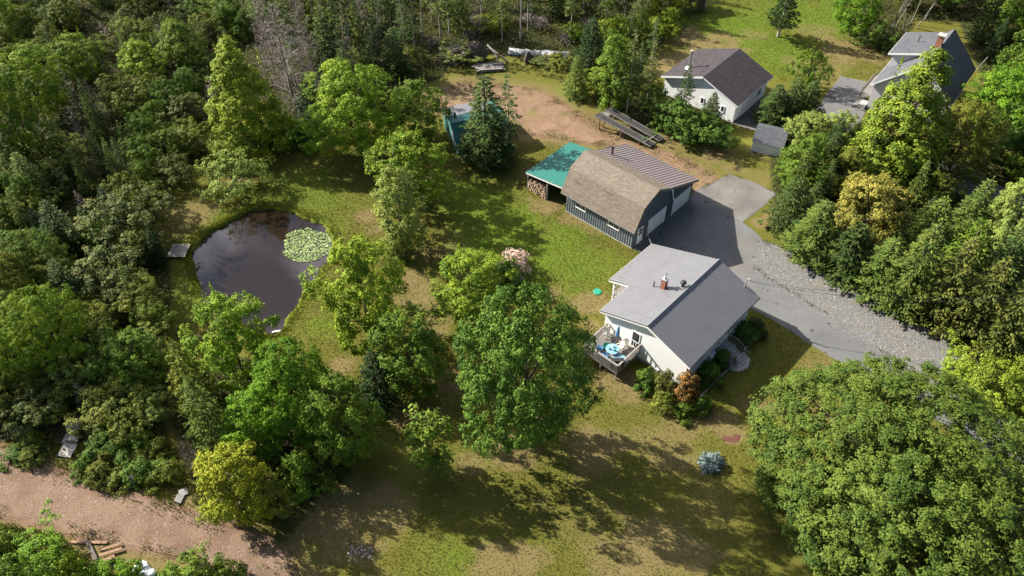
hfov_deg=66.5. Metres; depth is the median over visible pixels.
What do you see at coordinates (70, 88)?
dead tree
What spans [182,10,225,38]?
leafy shrub
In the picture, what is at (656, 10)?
leafy shrub
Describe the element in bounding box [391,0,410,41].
pine tree
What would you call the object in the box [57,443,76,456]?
white board
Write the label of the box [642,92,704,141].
leafy shrub
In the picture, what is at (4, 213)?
leafy shrub
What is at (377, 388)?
fir tree
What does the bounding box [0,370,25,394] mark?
leafy shrub
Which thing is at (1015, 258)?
fir tree
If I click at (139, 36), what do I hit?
leafy shrub
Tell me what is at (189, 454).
brush heap
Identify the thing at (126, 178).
leafy shrub
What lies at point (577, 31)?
leafy shrub
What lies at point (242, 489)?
leafy tree
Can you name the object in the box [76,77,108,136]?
spruce tree
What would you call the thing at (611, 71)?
leafy tree
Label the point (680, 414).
bush
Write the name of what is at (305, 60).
leafy shrub
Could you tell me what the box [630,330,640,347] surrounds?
patio door
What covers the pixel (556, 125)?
track stones
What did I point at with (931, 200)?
fir tree
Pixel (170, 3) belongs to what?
spruce tree
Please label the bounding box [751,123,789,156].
garden shed
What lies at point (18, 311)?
leafy shrub
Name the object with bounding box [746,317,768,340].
bush
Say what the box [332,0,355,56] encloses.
spruce tree
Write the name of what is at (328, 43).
spruce tree
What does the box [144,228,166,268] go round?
spruce tree
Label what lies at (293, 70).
spruce tree
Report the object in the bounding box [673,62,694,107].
spruce tree
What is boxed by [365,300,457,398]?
leafy tree
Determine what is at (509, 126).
spruce tree
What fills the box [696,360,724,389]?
bush
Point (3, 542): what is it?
bush
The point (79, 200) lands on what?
dead tree
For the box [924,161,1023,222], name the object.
lane
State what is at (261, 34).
dead tree
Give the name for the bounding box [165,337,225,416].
fir tree
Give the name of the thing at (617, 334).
patio umbrella
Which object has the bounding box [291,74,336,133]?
fir tree
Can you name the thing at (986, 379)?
leafy tree
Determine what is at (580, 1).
leafy shrub
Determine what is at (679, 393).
bush
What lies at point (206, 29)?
leafy shrub
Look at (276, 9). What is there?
spruce tree
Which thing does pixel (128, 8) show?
leafy shrub
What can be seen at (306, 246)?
lily pads
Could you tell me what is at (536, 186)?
firewood stack
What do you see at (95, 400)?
leafy shrub
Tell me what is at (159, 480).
bush
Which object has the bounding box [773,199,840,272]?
spruce tree
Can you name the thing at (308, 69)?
dead tree
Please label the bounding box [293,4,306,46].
dead tree
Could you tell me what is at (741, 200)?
concrete pad
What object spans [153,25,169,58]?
dead tree
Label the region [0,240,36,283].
leafy shrub
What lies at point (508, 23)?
leafy shrub
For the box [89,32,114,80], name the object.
spruce tree
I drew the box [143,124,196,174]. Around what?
leafy shrub
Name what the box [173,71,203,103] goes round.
leafy shrub
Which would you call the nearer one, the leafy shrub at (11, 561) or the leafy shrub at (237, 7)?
the leafy shrub at (11, 561)
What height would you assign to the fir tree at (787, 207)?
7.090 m
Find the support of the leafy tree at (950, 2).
on the ground at (742, 160)
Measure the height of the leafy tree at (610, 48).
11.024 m
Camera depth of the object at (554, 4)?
115.22 m
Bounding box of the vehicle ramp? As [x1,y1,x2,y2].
[594,107,663,146]
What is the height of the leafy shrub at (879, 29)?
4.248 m
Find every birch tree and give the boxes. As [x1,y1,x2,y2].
[884,0,923,38]
[903,0,907,29]
[916,0,937,27]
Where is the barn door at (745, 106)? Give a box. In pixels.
[739,96,751,116]
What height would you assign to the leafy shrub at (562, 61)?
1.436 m
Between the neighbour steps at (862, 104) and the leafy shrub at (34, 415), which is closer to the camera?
the leafy shrub at (34, 415)
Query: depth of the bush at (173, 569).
56.41 m
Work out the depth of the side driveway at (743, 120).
97.87 m
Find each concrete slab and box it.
[174,494,183,503]
[178,487,187,494]
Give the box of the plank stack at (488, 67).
[471,62,504,72]
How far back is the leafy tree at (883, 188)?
76.92 m
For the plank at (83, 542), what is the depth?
58.98 m
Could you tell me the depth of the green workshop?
92.74 m
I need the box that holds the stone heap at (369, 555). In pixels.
[346,543,373,562]
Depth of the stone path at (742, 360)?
70.97 m
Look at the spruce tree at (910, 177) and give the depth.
85.68 m
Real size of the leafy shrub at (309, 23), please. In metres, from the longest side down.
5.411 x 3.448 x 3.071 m
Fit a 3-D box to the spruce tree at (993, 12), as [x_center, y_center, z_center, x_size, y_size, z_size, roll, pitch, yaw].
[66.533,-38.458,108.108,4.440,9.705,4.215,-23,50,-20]
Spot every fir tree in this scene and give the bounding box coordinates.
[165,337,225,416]
[180,375,241,460]
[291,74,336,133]
[352,349,408,416]
[472,125,519,174]
[757,177,815,240]
[792,180,826,219]
[848,231,875,267]
[900,195,957,263]
[902,252,937,293]
[905,195,937,239]
[928,216,991,300]
[929,256,1012,358]
[944,191,975,228]
[960,280,1023,366]
[962,269,996,318]
[966,226,1023,312]
[974,188,1021,242]
[1000,283,1023,318]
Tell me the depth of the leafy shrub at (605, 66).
103.14 m
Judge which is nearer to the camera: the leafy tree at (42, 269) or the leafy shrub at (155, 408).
the leafy shrub at (155, 408)
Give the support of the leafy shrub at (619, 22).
on the ground at (742, 160)
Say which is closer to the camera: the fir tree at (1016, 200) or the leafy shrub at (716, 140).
the fir tree at (1016, 200)
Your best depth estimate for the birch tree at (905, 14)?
111.66 m
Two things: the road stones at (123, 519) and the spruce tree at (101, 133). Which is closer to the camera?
the road stones at (123, 519)
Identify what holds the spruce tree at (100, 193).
on the ground at (742, 160)
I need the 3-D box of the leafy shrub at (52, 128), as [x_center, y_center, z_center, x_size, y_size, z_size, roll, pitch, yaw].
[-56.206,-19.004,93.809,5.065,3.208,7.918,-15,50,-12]
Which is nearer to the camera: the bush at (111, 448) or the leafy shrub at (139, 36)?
the bush at (111, 448)
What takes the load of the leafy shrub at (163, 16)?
on the ground at (742, 160)
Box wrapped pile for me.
[508,47,569,57]
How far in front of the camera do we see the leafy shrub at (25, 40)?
106.07 m
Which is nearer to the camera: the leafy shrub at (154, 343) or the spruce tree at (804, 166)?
the leafy shrub at (154, 343)
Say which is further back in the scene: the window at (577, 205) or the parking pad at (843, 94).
the parking pad at (843, 94)
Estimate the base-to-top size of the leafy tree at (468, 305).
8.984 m
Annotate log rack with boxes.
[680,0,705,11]
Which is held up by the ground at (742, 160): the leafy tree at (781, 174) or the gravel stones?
the leafy tree at (781, 174)
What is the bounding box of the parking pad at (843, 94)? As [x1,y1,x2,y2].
[808,76,867,134]
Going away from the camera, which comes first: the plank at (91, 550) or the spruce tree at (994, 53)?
the plank at (91, 550)
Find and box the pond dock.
[166,244,189,257]
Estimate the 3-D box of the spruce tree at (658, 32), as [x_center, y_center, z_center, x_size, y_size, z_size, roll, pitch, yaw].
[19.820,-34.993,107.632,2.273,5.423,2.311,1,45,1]
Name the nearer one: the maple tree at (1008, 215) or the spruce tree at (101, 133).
the maple tree at (1008, 215)
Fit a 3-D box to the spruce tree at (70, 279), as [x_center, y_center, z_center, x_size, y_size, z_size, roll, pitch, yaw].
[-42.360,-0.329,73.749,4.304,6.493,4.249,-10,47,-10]
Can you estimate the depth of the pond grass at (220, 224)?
82.10 m
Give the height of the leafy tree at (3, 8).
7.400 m
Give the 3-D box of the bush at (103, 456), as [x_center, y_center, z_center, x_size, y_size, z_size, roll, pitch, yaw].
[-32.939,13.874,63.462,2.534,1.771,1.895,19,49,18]
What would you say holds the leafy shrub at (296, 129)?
on the ground at (742, 160)
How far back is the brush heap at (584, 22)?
113.70 m
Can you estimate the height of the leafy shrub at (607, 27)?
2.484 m
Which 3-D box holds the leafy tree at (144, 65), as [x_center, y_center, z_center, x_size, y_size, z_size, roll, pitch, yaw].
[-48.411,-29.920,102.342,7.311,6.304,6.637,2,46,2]
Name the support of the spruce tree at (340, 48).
on the ground at (742, 160)
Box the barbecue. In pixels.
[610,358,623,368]
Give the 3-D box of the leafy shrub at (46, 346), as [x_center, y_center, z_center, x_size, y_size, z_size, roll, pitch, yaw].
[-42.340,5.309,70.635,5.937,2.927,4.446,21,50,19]
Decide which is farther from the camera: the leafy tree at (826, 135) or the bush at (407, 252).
the leafy tree at (826, 135)
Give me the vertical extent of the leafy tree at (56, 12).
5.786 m
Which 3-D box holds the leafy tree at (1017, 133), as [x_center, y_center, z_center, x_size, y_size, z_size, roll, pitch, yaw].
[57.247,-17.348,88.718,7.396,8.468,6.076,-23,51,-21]
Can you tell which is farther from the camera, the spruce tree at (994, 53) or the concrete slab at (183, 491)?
the spruce tree at (994, 53)
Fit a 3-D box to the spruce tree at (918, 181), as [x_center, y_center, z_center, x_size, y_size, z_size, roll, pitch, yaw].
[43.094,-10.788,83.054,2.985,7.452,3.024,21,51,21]
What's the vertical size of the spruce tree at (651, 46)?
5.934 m
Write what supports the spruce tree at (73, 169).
on the ground at (742, 160)
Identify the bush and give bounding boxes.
[0,440,36,473]
[0,525,19,556]
[12,444,48,470]
[20,430,45,450]
[47,550,95,575]
[66,456,95,484]
[76,441,110,472]
[81,458,113,490]
[83,428,114,453]
[84,556,125,575]
[95,450,118,472]
[98,458,134,498]
[100,441,122,460]
[110,445,138,470]
[111,431,132,459]
[114,559,143,575]
[120,456,158,490]
[125,448,154,466]
[126,427,161,456]
[142,469,172,494]
[143,436,178,459]
[144,455,178,476]
[155,458,190,489]
[158,565,186,575]
[210,559,247,575]
[385,239,414,264]
[490,257,532,294]
[496,247,531,281]
[632,366,659,397]
[647,387,677,416]
[653,368,678,398]
[670,371,700,409]
[672,395,696,426]
[693,394,717,417]
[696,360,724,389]
[711,347,737,371]
[728,320,760,345]
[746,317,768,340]
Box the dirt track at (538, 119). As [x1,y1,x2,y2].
[441,84,712,190]
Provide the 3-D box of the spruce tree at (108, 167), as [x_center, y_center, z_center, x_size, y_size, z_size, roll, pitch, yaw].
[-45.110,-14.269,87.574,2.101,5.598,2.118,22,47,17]
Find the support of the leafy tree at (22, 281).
on the ground at (742, 160)
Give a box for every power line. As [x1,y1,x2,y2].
[753,282,1021,301]
[754,281,935,297]
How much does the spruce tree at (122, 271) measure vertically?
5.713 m
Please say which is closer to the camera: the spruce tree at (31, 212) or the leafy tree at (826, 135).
the spruce tree at (31, 212)
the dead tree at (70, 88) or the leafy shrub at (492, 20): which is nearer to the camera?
the dead tree at (70, 88)
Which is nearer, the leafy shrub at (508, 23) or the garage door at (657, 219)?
the garage door at (657, 219)
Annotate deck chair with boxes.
[596,344,603,352]
[603,326,610,337]
[616,340,624,351]
[620,337,628,350]
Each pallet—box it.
[61,434,80,443]
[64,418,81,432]
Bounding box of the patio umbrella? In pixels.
[613,325,619,344]
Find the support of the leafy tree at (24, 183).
on the ground at (742, 160)
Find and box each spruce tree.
[0,133,45,196]
[5,187,38,238]
[9,151,61,207]
[27,207,56,244]
[38,198,85,257]
[40,21,65,59]
[46,259,97,311]
[67,147,93,183]
[67,147,97,195]
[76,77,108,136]
[76,204,105,248]
[80,95,110,144]
[84,125,108,175]
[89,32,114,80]
[93,0,112,8]
[96,186,126,223]
[100,135,129,187]
[101,140,123,181]
[110,136,129,173]
[116,30,138,71]
[117,260,140,304]
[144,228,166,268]
[161,0,174,8]
[217,26,252,89]
[241,0,263,33]
[266,0,285,17]
[273,0,297,35]
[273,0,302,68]
[278,29,303,91]
[305,9,354,85]
[310,0,329,70]
[310,0,335,28]
[312,0,330,21]
[324,0,339,40]
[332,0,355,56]
[334,0,356,56]
[335,40,356,93]
[346,0,373,64]
[350,0,368,21]
[357,18,384,64]
[363,0,386,35]
[366,0,390,63]
[377,26,412,81]
[382,0,400,33]
[392,0,416,47]
[404,0,420,46]
[419,0,446,21]
[427,0,450,38]
[436,0,461,34]
[443,0,473,35]
[452,73,516,174]
[491,0,511,42]
[494,69,522,156]
[517,0,538,30]
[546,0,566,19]
[561,55,589,102]
[563,0,584,29]
[568,14,604,75]
[597,0,617,37]
[616,27,642,115]
[620,0,632,17]
[624,1,635,37]
[629,0,643,32]
[635,42,647,74]
[640,0,654,21]
[640,38,660,99]
[645,19,661,59]
[647,15,662,48]
[658,0,675,15]
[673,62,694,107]
[699,91,722,127]
[747,84,794,127]
[765,0,801,36]
[773,77,807,129]
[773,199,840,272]
[780,145,810,202]
[788,80,827,128]
[805,221,874,288]
[808,116,846,173]
[809,129,840,187]
[812,159,837,202]
[839,236,909,311]
[845,109,880,145]
[855,136,876,189]
[863,175,891,213]
[863,220,946,325]
[867,186,899,233]
[881,128,895,153]
[884,204,911,255]
[897,158,931,217]
[897,237,981,337]
[899,137,931,194]
[923,152,947,183]
[943,176,997,247]
[964,0,1003,43]
[979,15,1010,62]
[1000,294,1023,340]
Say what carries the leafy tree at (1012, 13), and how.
on the ground at (742, 160)
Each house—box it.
[599,244,759,386]
[866,29,975,118]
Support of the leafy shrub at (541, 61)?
on the ground at (742, 160)
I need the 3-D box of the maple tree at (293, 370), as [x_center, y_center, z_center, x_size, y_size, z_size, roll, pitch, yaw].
[-17.799,8.308,62.130,6.915,11.092,9.010,-23,51,-21]
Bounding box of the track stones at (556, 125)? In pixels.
[448,85,704,191]
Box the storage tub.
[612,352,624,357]
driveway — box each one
[632,174,1023,492]
[731,90,792,129]
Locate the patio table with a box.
[606,343,619,356]
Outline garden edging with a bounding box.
[699,369,727,397]
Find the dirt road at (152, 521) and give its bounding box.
[0,450,288,575]
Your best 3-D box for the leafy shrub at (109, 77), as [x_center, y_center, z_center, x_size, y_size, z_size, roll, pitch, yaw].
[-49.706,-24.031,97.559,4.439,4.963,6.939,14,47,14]
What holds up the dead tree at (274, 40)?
on the ground at (742, 160)
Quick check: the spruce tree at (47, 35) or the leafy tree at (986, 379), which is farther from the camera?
the spruce tree at (47, 35)
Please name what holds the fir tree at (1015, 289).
on the ground at (742, 160)
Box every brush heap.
[172,436,201,480]
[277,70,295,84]
[425,33,440,49]
[433,38,469,69]
[461,28,478,41]
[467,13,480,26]
[517,11,537,23]
[530,15,549,32]
[557,33,572,44]
[577,16,598,29]
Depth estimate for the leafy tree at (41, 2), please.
115.62 m
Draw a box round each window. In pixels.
[575,202,585,211]
[608,220,618,230]
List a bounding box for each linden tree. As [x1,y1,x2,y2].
[203,33,297,164]
[839,46,957,202]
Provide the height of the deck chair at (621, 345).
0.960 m
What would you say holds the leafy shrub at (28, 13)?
on the ground at (742, 160)
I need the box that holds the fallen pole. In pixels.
[487,44,499,63]
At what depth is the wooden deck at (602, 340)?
70.12 m
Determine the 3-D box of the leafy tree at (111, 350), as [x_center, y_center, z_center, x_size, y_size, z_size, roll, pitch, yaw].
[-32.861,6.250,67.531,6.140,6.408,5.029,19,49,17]
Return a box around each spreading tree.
[182,145,285,203]
[784,48,834,89]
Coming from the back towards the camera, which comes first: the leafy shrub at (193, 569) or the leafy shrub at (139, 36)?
the leafy shrub at (139, 36)
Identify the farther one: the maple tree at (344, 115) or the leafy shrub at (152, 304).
the maple tree at (344, 115)
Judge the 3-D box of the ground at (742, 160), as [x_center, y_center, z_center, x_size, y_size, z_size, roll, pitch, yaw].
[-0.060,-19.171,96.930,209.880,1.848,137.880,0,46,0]
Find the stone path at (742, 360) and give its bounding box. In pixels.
[715,333,749,371]
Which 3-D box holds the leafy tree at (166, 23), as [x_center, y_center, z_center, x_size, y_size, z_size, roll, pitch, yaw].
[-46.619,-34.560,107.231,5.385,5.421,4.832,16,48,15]
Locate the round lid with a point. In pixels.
(597, 291)
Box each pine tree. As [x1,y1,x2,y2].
[246,0,274,56]
[250,0,274,43]
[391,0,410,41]
[420,0,422,41]
[520,0,521,40]
[530,0,531,27]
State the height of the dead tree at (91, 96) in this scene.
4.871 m
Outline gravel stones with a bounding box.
[752,243,964,374]
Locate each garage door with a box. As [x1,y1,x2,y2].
[647,206,666,235]
[672,185,690,214]
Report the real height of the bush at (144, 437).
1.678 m
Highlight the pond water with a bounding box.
[190,209,331,334]
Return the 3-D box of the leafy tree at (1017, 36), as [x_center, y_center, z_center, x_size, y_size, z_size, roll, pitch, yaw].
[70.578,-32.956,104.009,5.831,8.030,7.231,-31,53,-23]
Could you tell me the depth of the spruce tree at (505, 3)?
107.65 m
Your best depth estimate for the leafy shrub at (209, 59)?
103.04 m
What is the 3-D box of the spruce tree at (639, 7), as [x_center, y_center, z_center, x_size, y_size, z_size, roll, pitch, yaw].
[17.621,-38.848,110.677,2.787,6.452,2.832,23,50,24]
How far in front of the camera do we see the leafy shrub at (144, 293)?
72.65 m
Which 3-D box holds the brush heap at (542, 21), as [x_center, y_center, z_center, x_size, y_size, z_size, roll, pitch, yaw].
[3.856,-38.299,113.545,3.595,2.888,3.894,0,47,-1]
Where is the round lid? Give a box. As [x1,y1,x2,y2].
[593,289,601,294]
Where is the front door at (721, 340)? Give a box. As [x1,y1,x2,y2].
[717,334,725,346]
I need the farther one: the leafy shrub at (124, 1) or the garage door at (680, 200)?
the leafy shrub at (124, 1)
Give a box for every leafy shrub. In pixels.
[0,33,22,59]
[0,35,39,63]
[0,169,43,204]
[0,191,64,230]
[0,195,31,238]
[0,229,34,252]
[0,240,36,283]
[0,286,27,324]
[0,304,53,338]
[0,360,59,400]
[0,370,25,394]
[0,382,65,440]
[0,550,97,575]
[1,498,74,575]
[5,0,33,5]
[15,3,38,32]
[15,156,68,186]
[17,65,73,93]
[21,293,77,337]
[23,104,67,146]
[27,327,66,373]
[31,1,72,28]
[33,233,76,269]
[34,377,97,425]
[41,345,86,388]
[44,165,90,196]
[47,285,93,332]
[56,353,108,384]
[62,180,174,250]
[63,377,138,441]
[64,222,148,300]
[66,290,117,344]
[68,323,142,370]
[71,205,125,254]
[73,351,126,406]
[77,33,118,56]
[79,375,147,448]
[82,73,130,110]
[86,171,155,204]
[92,291,147,322]
[93,87,144,119]
[95,226,171,265]
[102,372,175,428]
[107,262,169,322]
[108,16,140,41]
[111,313,172,372]
[112,72,165,106]
[113,0,143,15]
[114,2,155,26]
[115,110,171,146]
[118,132,162,170]
[120,19,162,42]
[122,181,171,218]
[125,30,158,61]
[127,161,166,195]
[129,298,177,332]
[132,0,161,16]
[133,382,171,428]
[136,230,176,264]
[138,99,167,133]
[142,10,185,39]
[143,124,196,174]
[144,76,181,113]
[153,149,195,186]
[155,92,211,136]
[156,539,268,575]
[160,116,226,155]
[162,65,210,93]
[172,0,214,19]
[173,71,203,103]
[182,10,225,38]
[195,19,222,45]
[196,0,241,11]
[196,51,219,84]
[203,0,248,27]
[211,4,240,40]
[216,0,247,24]
[226,10,260,41]
[240,6,280,25]
[246,461,292,518]
[273,449,338,503]
[275,117,338,154]
[291,50,316,74]
[293,0,321,14]
[299,14,313,29]
[299,14,320,37]
[341,3,367,27]
[398,45,425,68]
[432,37,484,62]
[464,13,508,32]
[490,14,514,35]
[528,52,559,67]
[547,49,573,73]
[558,0,594,11]
[560,21,588,40]
[592,17,623,40]
[593,57,620,78]
[598,14,632,41]
[620,38,638,58]
[620,63,641,89]
[631,80,673,116]
[641,21,680,44]
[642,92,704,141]
[645,0,662,20]
[648,15,667,35]
[651,107,735,146]
[656,6,686,37]
[663,0,697,12]
[701,120,741,149]
[848,18,902,49]
[938,344,980,378]
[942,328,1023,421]
[994,352,1023,417]
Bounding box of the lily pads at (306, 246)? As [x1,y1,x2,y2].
[282,227,331,261]
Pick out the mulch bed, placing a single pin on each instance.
(735, 438)
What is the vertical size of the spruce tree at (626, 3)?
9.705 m
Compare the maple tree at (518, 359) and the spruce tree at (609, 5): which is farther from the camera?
the spruce tree at (609, 5)
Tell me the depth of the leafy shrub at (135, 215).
78.92 m
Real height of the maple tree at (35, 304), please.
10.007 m
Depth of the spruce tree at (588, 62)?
102.89 m
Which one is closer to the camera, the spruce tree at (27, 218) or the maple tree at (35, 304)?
the maple tree at (35, 304)
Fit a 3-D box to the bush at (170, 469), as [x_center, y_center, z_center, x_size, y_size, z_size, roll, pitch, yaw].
[-27.262,14.739,62.319,2.973,2.423,2.433,-13,48,-12]
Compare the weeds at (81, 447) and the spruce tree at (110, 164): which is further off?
the spruce tree at (110, 164)
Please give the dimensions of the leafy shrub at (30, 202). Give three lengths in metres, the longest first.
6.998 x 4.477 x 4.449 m
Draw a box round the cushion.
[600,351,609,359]
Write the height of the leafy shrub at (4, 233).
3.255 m
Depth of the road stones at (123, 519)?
60.61 m
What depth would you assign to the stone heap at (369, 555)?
58.50 m
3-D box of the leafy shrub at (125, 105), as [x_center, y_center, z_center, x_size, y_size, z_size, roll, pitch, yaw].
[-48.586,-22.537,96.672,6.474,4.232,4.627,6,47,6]
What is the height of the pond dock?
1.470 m
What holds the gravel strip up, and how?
on the ground at (742, 160)
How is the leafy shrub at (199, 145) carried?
on the ground at (742, 160)
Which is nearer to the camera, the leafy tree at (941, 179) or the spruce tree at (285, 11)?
the leafy tree at (941, 179)
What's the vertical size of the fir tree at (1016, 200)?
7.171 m
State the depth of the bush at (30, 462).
63.28 m
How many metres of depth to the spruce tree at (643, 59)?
102.31 m
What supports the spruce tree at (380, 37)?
on the ground at (742, 160)
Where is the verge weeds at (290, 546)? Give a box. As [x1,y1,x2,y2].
[0,76,1016,575]
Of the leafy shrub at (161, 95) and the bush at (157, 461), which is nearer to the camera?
the bush at (157, 461)
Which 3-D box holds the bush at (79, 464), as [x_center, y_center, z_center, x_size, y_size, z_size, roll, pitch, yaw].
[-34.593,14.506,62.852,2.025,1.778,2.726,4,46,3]
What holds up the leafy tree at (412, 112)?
on the ground at (742, 160)
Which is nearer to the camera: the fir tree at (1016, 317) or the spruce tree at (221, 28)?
the fir tree at (1016, 317)
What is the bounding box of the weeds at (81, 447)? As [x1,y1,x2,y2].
[0,438,314,575]
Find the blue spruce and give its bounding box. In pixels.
[696,450,725,475]
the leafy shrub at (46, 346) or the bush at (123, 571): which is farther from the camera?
the leafy shrub at (46, 346)
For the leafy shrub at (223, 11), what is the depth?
110.17 m
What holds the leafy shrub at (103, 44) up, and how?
on the ground at (742, 160)
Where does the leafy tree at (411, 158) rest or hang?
on the ground at (742, 160)
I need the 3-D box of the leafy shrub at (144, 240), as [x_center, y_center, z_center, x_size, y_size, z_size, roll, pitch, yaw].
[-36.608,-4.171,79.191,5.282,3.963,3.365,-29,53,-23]
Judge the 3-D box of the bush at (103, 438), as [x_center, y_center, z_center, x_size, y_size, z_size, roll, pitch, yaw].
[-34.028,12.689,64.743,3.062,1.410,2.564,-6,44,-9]
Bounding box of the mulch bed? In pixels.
[722,434,740,442]
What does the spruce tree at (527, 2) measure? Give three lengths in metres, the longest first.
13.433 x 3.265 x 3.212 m
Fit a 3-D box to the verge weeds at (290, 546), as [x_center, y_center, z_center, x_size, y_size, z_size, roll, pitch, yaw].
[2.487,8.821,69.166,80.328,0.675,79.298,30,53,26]
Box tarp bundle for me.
[132,561,156,575]
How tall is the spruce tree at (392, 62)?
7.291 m
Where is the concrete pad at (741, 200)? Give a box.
[698,176,772,221]
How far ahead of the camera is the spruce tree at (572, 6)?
109.92 m
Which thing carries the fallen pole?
on the plank stack at (488, 67)
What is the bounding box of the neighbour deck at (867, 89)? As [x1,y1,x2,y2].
[859,70,877,98]
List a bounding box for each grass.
[179,200,339,339]
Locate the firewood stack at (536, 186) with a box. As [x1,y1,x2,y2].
[528,177,548,199]
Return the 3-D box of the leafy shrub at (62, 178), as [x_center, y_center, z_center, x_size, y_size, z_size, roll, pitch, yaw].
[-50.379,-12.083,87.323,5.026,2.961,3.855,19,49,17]
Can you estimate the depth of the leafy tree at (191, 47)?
102.48 m
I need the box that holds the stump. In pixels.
[524,52,532,63]
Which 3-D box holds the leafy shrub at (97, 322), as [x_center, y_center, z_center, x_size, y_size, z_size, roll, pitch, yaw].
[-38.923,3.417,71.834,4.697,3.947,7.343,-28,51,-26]
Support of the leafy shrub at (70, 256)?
on the ground at (742, 160)
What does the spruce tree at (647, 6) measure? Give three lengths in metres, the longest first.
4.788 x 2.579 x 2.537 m
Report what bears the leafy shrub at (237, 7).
on the ground at (742, 160)
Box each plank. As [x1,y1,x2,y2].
[70,540,107,543]
[85,539,97,560]
[98,542,120,550]
[99,547,121,556]
[102,554,114,560]
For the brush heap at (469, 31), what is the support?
on the ground at (742, 160)
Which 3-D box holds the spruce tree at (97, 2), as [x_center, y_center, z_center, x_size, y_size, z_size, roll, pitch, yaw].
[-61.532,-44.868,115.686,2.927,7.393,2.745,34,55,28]
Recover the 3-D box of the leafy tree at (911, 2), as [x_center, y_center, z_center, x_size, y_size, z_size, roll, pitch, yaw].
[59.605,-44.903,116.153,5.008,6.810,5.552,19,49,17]
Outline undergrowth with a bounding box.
[0,0,1023,510]
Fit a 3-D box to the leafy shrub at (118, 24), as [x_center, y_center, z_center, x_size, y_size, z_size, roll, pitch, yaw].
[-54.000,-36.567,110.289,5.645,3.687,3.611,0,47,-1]
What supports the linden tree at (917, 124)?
on the ground at (742, 160)
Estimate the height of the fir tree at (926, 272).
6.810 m
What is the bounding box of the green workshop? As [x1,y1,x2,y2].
[440,101,511,155]
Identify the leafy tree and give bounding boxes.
[0,0,30,45]
[0,247,45,303]
[0,379,25,424]
[3,4,49,43]
[5,169,47,218]
[16,248,79,297]
[18,129,90,179]
[24,20,76,67]
[33,0,66,9]
[43,26,108,86]
[46,0,85,30]
[97,325,170,384]
[113,37,168,83]
[154,16,193,51]
[156,17,208,69]
[177,281,281,392]
[192,438,278,526]
[218,386,296,461]
[290,368,386,469]
[298,232,409,356]
[362,119,452,218]
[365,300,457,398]
[370,162,428,255]
[373,75,453,144]
[427,242,519,337]
[579,67,612,96]
[588,28,638,111]
[600,27,623,59]
[609,61,629,86]
[626,9,656,45]
[770,153,813,186]
[776,132,839,194]
[781,110,831,149]
[803,109,864,151]
[807,132,830,156]
[819,170,915,259]
[822,144,869,200]
[842,165,892,207]
[867,134,929,184]
[895,0,920,6]
[914,171,968,215]
[937,0,966,7]
[982,0,1022,12]
[983,38,1023,101]
[984,101,1023,169]
[991,0,1023,38]
[1004,141,1023,182]
[1012,29,1023,53]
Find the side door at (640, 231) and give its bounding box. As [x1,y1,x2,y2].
[636,225,643,244]
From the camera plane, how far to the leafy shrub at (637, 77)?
102.47 m
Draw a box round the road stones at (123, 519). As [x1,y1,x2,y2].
[0,460,291,575]
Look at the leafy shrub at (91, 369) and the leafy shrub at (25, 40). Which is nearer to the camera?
the leafy shrub at (91, 369)
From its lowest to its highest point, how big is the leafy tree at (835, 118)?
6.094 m
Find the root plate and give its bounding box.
[466,41,508,62]
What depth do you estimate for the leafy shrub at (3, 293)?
71.72 m
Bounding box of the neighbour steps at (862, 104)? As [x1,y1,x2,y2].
[852,99,867,108]
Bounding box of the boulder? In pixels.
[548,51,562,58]
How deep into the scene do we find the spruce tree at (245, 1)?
109.48 m
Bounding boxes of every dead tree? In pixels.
[28,109,48,149]
[55,59,85,123]
[67,107,87,146]
[72,383,92,406]
[73,190,87,209]
[82,79,102,111]
[97,22,117,48]
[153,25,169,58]
[200,291,240,378]
[205,75,220,102]
[247,0,291,74]
[252,28,272,80]
[254,6,267,51]
[260,1,309,117]
[270,18,286,63]
[285,2,300,59]
[288,0,324,93]
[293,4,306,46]
[299,59,332,116]
[344,14,357,71]
[350,0,375,44]
[374,0,385,29]
[471,0,486,38]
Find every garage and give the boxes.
[526,142,698,248]
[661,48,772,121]
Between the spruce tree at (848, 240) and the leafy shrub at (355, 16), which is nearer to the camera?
the spruce tree at (848, 240)
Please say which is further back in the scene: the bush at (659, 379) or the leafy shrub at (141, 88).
the leafy shrub at (141, 88)
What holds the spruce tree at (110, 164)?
on the ground at (742, 160)
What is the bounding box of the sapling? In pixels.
[400,402,454,478]
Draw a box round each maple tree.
[0,39,71,118]
[0,71,48,159]
[0,226,69,294]
[0,279,91,372]
[0,327,46,390]
[243,333,340,449]
[299,57,412,156]
[452,278,604,458]
[741,351,1023,575]
[830,0,886,35]
[922,96,1012,185]
[954,58,1023,148]
[975,177,1023,256]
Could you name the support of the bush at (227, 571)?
on the ground at (742, 160)
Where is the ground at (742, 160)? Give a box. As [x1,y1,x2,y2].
[0,0,1023,575]
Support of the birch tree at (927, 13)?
on the ground at (742, 160)
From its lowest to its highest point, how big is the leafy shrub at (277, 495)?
5.488 m
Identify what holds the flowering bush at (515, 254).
on the ground at (742, 160)
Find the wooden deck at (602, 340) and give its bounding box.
[584,323,640,379]
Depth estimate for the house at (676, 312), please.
70.21 m
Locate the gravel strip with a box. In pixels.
[755,242,963,374]

